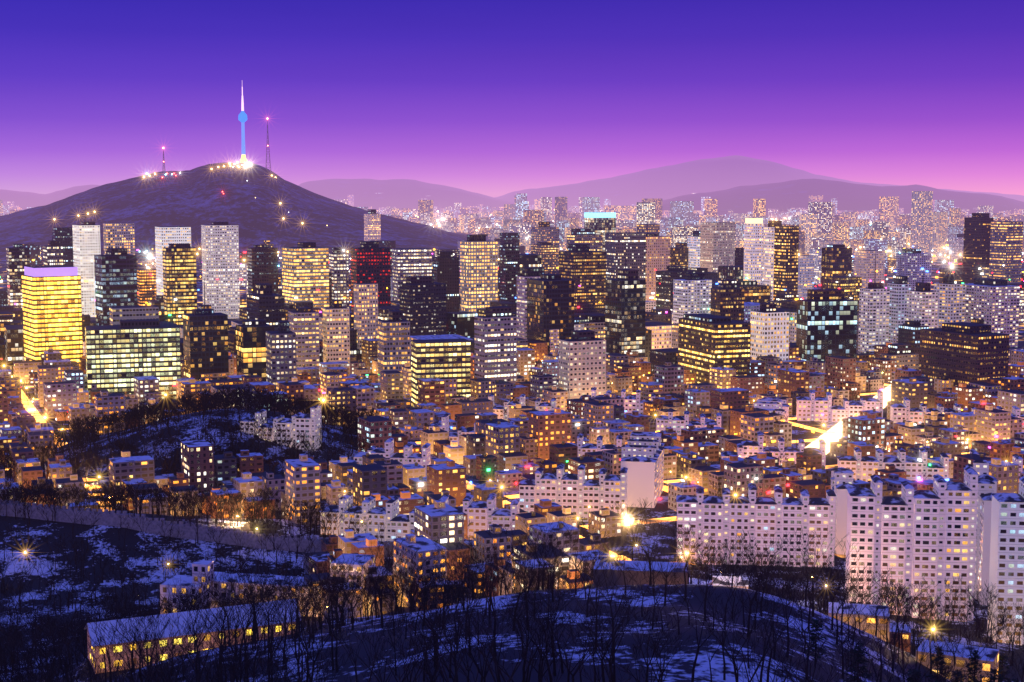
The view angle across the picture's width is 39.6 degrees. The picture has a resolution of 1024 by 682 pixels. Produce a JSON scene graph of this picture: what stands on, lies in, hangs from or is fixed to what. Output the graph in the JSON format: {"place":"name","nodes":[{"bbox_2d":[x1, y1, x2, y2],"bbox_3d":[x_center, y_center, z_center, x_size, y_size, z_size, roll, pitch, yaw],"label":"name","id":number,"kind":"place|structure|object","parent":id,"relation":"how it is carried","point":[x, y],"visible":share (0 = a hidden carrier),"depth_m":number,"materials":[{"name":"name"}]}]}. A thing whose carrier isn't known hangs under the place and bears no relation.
{"place":"outdoors","nodes":[
{"label":"outdoors","id":0,"kind":"place"},
{"bbox_2d":[0,185,100,209],"bbox_3d":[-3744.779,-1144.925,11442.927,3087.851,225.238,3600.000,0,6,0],"label":"mountain","id":1,"kind":"structure","parent":0,"point":[24,200],"depth_m":10660.10,"materials":[{"name":"purple"}]},
{"bbox_2d":[0,163,467,258],"bbox_3d":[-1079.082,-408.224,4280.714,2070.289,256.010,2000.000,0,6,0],"label":"mountain","id":2,"kind":"structure","parent":0,"point":[194,199],"depth_m":3664.59,"materials":[{"name":"plant"}]},
{"bbox_2d":[240,154,246,162],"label":"tower base","id":3,"kind":"object","parent":2,"relation":"on","point":[243,159],"visible":0.86,"depth_m":4259.44,"materials":[{"name":"concrete"}]},
{"bbox_2d":[241,122,245,154],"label":"tower shaft","id":4,"kind":"object","parent":3,"relation":"on","point":[243,138],"visible":1,"depth_m":4256.64,"materials":[{"name":"blue concrete"}]},
{"bbox_2d":[238,111,246,121],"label":"observation deck","id":5,"kind":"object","parent":4,"relation":"on","point":[242,116],"visible":1,"depth_m":4244.31,"materials":[{"name":"blue"}]},
{"bbox_2d":[241,87,243,110],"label":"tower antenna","id":6,"kind":"object","parent":5,"relation":"on","point":[242,105],"visible":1,"depth_m":4247.65,"materials":[{"name":"white metal"}]},
{"bbox_2d":[266,119,270,167],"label":"transmission mast","id":7,"kind":"object","parent":2,"relation":"on","point":[268,149],"visible":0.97,"depth_m":4320.54,"materials":[{"name":"red metal"}]},
{"bbox_2d":[298,179,513,211],"bbox_3d":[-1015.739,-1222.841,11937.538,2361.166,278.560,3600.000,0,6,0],"label":"mountain","id":8,"kind":"structure","parent":0,"point":[403,193],"depth_m":10920.74,"materials":[{"name":"purple"}]},
{"bbox_2d":[7,384,969,564],"bbox_3d":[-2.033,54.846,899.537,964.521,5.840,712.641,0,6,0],"label":"street","id":9,"kind":"structure","parent":0,"point":[27,402],"depth_m":748.36,"materials":[{"name":"grey asphalt"}]},
{"bbox_2d":[21,372,967,629],"bbox_3d":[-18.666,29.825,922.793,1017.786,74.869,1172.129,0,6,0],"label":"city lights","id":10,"kind":"object","parent":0,"point":[501,487],"visible":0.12,"depth_m":700.28},
{"bbox_2d":[0,382,1023,681],"bbox_3d":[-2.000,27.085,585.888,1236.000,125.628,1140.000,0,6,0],"label":"hill terrain","id":11,"kind":"structure","parent":0,"point":[24,556],"depth_m":315.57,"materials":[{"name":"soil"}]},
{"bbox_2d":[0,500,392,556],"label":"city wall","id":12,"kind":"structure","parent":11,"relation":"on","point":[106,517],"depth_m":582.21,"materials":[{"name":"stone"}]},
{"bbox_2d":[0,360,1017,619],"bbox_3d":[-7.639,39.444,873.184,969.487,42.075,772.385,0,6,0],"label":"bare trees","id":13,"kind":"object","parent":11,"relation":"on","point":[206,400],"visible":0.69,"depth_m":741.00,"materials":[{"name":"black plant"}]},
{"bbox_2d":[0,486,1023,681],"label":"bare trees","id":14,"kind":"object","parent":11,"relation":"on","point":[263,596],"visible":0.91,"depth_m":266.67,"materials":[{"name":"black plant"}]},
{"bbox_2d":[87,553,998,681],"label":"building roofs","id":15,"kind":"structure","parent":11,"relation":"on","point":[201,566],"depth_m":334.88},
{"bbox_2d":[0,220,1023,347],"bbox_3d":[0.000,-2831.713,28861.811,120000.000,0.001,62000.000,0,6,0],"label":"ground","id":16,"kind":"structure","parent":0,"point":[937,264],"depth_m":2699.59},
{"bbox_2d":[3,365,1006,639],"bbox_3d":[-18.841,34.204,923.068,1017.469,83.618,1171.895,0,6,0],"label":"city lights","id":17,"kind":"object","parent":16,"relation":"on","point":[505,503],"visible":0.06,"depth_m":670.21},
{"bbox_2d":[54,163,960,266],"bbox_3d":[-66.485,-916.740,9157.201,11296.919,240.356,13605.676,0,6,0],"label":"city lights","id":18,"kind":"object","parent":16,"relation":"on","point":[476,230],"visible":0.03,"depth_m":3647.39,"materials":[{"name":"yellow"}]},
{"bbox_2d":[0,209,1023,406],"bbox_3d":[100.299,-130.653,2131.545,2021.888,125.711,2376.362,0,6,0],"label":"high-rise buildings","id":19,"kind":"structure","parent":16,"relation":"on","point":[427,315],"depth_m":1263.51,"materials":[{"name":"concrete"}]},
{"bbox_2d":[52,208,950,315],"bbox_3d":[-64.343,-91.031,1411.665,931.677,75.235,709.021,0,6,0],"label":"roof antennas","id":20,"kind":"object","parent":19,"relation":"on","point":[625,269],"visible":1,"depth_m":1223.12,"materials":[{"name":"grey metal"}]},
{"bbox_2d":[0,338,1023,620],"bbox_3d":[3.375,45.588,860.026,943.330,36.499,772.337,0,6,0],"label":"low-rise houses","id":21,"kind":"structure","parent":16,"relation":"on","point":[728,394],"depth_m":807.37,"materials":[{"name":"brown concrete"}]},
{"bbox_2d":[0,337,1020,588],"bbox_3d":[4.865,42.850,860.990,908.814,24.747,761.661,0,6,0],"label":"street lights","id":22,"kind":"object","parent":21,"relation":"on","point":[500,423],"visible":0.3,"depth_m":817.30,"materials":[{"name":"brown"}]},
{"bbox_2d":[0,191,1023,258],"bbox_3d":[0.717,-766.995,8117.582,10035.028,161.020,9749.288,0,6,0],"label":"buildings","id":23,"kind":"structure","parent":16,"relation":"on","point":[923,226],"depth_m":4809.88,"materials":[{"name":"grey concrete"}]},
{"bbox_2d":[240,390,1023,644],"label":"apartment buildings","id":24,"kind":"structure","parent":16,"relation":"on","point":[973,538],"depth_m":570.58,"materials":[{"name":"white concrete"}]},
{"bbox_2d":[241,387,1023,521],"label":"apartment roofs","id":25,"kind":"structure","parent":24,"relation":"attached to","point":[853,489],"depth_m":653.14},
{"bbox_2d":[0,0,1023,196],"label":"sky","id":26,"kind":"structure","parent":0,"point":[492,98],"materials":[{"name":"purple"}]},
{"bbox_2d":[144,162,1022,267],"bbox_3d":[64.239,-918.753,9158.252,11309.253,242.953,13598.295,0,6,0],"label":"city lights","id":27,"kind":"object","parent":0,"point":[526,238],"depth_m":3769.76},
{"bbox_2d":[494,155,1023,209],"bbox_3d":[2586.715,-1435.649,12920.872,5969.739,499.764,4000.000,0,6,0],"label":"mountain","id":28,"kind":"structure","parent":0,"point":[697,176],"depth_m":11897.18,"materials":[{"name":"purple"}]},
{"bbox_2d":[662,179,1023,216],"bbox_3d":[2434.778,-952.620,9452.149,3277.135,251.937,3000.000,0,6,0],"label":"mountain","id":29,"kind":"structure","parent":0,"point":[784,196],"depth_m":8728.58,"materials":[{"name":"purple"}]},
{"bbox_2d":[805,385,890,453],"bbox_3d":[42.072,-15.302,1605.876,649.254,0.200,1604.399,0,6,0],"label":"avenue roads","id":30,"kind":"structure","parent":0,"point":[833,434],"depth_m":890.38,"materials":[{"name":"grey asphalt"}]},
{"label":"gable walls","id":31,"kind":"object","parent":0,"visible":0},
{"bbox_2d":[84,599,300,646],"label":"snow roofs","id":32,"kind":"structure","parent":31,"relation":"on","point":[167,631],"depth_m":327.81,"materials":[{"name":"white snow"}]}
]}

